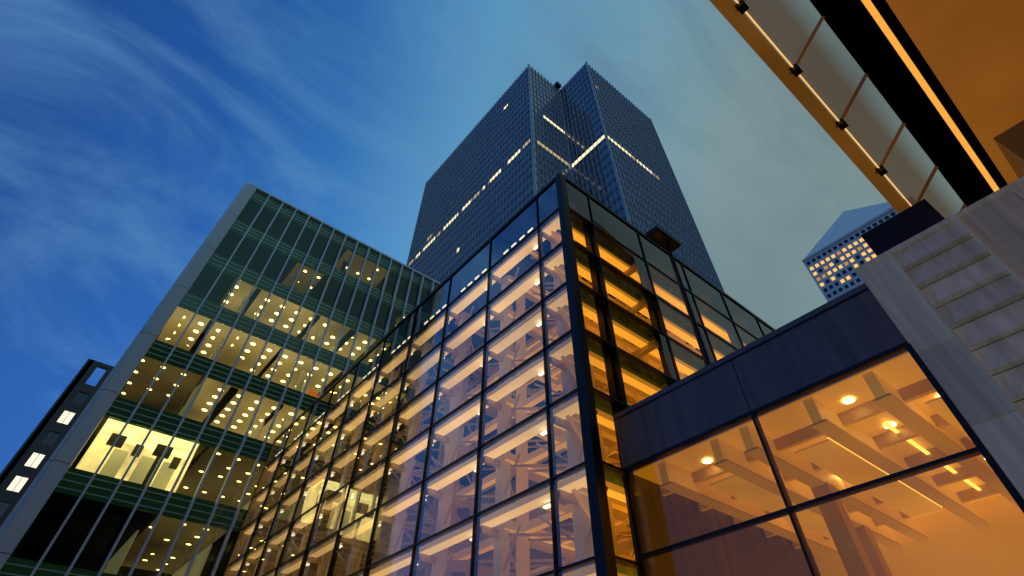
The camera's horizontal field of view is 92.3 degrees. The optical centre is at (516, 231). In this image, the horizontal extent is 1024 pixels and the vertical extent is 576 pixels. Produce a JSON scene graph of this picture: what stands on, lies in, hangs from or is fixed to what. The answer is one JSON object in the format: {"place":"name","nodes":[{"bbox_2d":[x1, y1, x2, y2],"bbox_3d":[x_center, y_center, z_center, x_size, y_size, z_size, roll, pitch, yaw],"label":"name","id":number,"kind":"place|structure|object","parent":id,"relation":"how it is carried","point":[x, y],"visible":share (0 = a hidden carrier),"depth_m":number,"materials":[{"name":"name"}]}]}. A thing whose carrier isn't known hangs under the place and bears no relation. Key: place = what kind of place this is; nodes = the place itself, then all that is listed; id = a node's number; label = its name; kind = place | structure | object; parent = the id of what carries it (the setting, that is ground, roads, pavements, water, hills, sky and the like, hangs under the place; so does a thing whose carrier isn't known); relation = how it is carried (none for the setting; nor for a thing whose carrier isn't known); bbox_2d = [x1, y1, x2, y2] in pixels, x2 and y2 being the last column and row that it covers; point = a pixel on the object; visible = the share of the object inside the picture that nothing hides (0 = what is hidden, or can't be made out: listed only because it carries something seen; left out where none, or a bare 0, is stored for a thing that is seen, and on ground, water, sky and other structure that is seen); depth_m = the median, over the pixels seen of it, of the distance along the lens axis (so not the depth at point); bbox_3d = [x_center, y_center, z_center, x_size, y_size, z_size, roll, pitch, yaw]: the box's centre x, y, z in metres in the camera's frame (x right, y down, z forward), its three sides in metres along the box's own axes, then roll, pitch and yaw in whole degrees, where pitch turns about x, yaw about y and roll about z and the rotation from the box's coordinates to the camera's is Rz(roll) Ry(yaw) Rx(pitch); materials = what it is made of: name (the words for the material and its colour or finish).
{"place":"outdoors","nodes":[
{"label":"outdoors","id":0,"kind":"place"},
{"bbox_2d":[0,359,113,526],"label":"dark block","id":1,"kind":"structure","parent":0,"point":[28,461],"depth_m":91.57,"materials":[{"name":"black"}]},
{"bbox_2d":[224,445,629,575],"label":"atrium walls","id":2,"kind":"structure","parent":0,"point":[463,513],"depth_m":37.56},
{"bbox_2d":[303,214,658,575],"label":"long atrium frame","id":3,"kind":"object","parent":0,"point":[412,417],"visible":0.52,"depth_m":18.91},
{"bbox_2d":[0,0,963,472],"label":"sky","id":4,"kind":"structure","parent":0,"point":[129,129],"materials":[{"name":"blue"}]},
{"bbox_2d":[431,200,760,575],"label":"building interior structure","id":5,"kind":"object","parent":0,"point":[638,336],"visible":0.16,"depth_m":17.84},
{"bbox_2d":[645,225,710,366],"bbox_3d":[5.571,2.582,15.981,1.400,7.090,0.560,32,-56,-25],"label":"street lamp","id":6,"kind":"object","parent":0,"point":[663,239],"visible":0.63,"depth_m":17.48,"materials":[{"name":"black metal"}]},
{"bbox_2d":[614,283,1023,575],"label":"pavilion frame","id":7,"kind":"object","parent":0,"point":[855,330],"visible":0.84,"depth_m":11.06,"materials":[{"name":"black metal"}]},
{"bbox_2d":[802,198,910,301],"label":"building","id":8,"kind":"structure","parent":0,"point":[838,254],"depth_m":258.81,"materials":[{"name":"silver metal"}]},
{"bbox_2d":[993,120,1023,177],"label":"podium pier","id":9,"kind":"structure","parent":0,"point":[1010,142],"depth_m":9.95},
{"label":"ground","id":10,"kind":"structure","parent":0,"visible":0},
{"bbox_2d":[10,200,429,557],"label":"green office","id":11,"kind":"structure","parent":10,"relation":"on","point":[18,548],"depth_m":34.44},
{"bbox_2d":[0,183,440,575],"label":"building facade frame","id":12,"kind":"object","parent":11,"relation":"attached to","point":[57,473],"depth_m":35.92,"materials":[{"name":"metal"}]},
{"bbox_2d":[16,200,429,575],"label":"windows","id":13,"kind":"structure","parent":11,"relation":"in","point":[64,549],"depth_m":38.93,"materials":[{"name":"clear glass"}]},
{"bbox_2d":[223,173,775,575],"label":"atrium mullions","id":14,"kind":"object","parent":10,"relation":"on","point":[605,559],"visible":0.73,"depth_m":18.38,"materials":[{"name":"black metal"}]},
{"bbox_2d":[225,317,408,575],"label":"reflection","id":15,"kind":"object","parent":14,"relation":"attached to","point":[309,498],"visible":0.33,"depth_m":27.69,"materials":[{"name":"glass"}]},
{"bbox_2d":[359,189,767,499],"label":"window panes","id":16,"kind":"structure","parent":14,"relation":"on","point":[513,237],"depth_m":24.74,"materials":[{"name":"glass"}]},
{"bbox_2d":[408,64,720,288],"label":"tower glass","id":17,"kind":"object","parent":10,"relation":"on","point":[612,195],"visible":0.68,"depth_m":145.91,"materials":[{"name":"blue glass"}]},
{"bbox_2d":[409,86,657,264],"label":"lit windows","id":18,"kind":"structure","parent":17,"relation":"on","point":[583,155],"depth_m":141.04,"materials":[{"name":"white glass"}]},
{"bbox_2d":[553,81,560,89],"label":"rooftop equipment","id":19,"kind":"object","parent":17,"relation":"on","point":[557,84],"visible":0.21,"depth_m":179.58,"materials":[{"name":"black metal"}]},
{"bbox_2d":[406,61,724,291],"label":"skyscraper","id":20,"kind":"structure","parent":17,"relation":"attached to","point":[534,181],"depth_m":147.18,"materials":[{"name":"blue glass"}]},
{"bbox_2d":[633,351,1023,575],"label":"pavilion interior","id":21,"kind":"object","parent":10,"relation":"on","point":[895,415],"visible":0.78,"depth_m":11.71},
{"bbox_2d":[810,0,1023,206],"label":"roof overhang","id":22,"kind":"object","parent":10,"relation":"on","point":[946,77],"depth_m":9.57,"materials":[{"name":"black metal"}]},
{"bbox_2d":[709,0,966,213],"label":"canopy edge beam","id":23,"kind":"structure","parent":22,"relation":"attached to","point":[732,12],"depth_m":12.98,"materials":[{"name":"brown metal"}]},
{"bbox_2d":[737,0,954,218],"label":"glass panels","id":24,"kind":"object","parent":23,"relation":"attached to","point":[785,27],"depth_m":13.22,"materials":[{"name":"clear glass"}]},
{"bbox_2d":[854,176,1023,498],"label":"portal wall","id":25,"kind":"structure","parent":10,"relation":"on","point":[948,293],"depth_m":8.55,"materials":[{"name":"grey concrete"}]}
]}

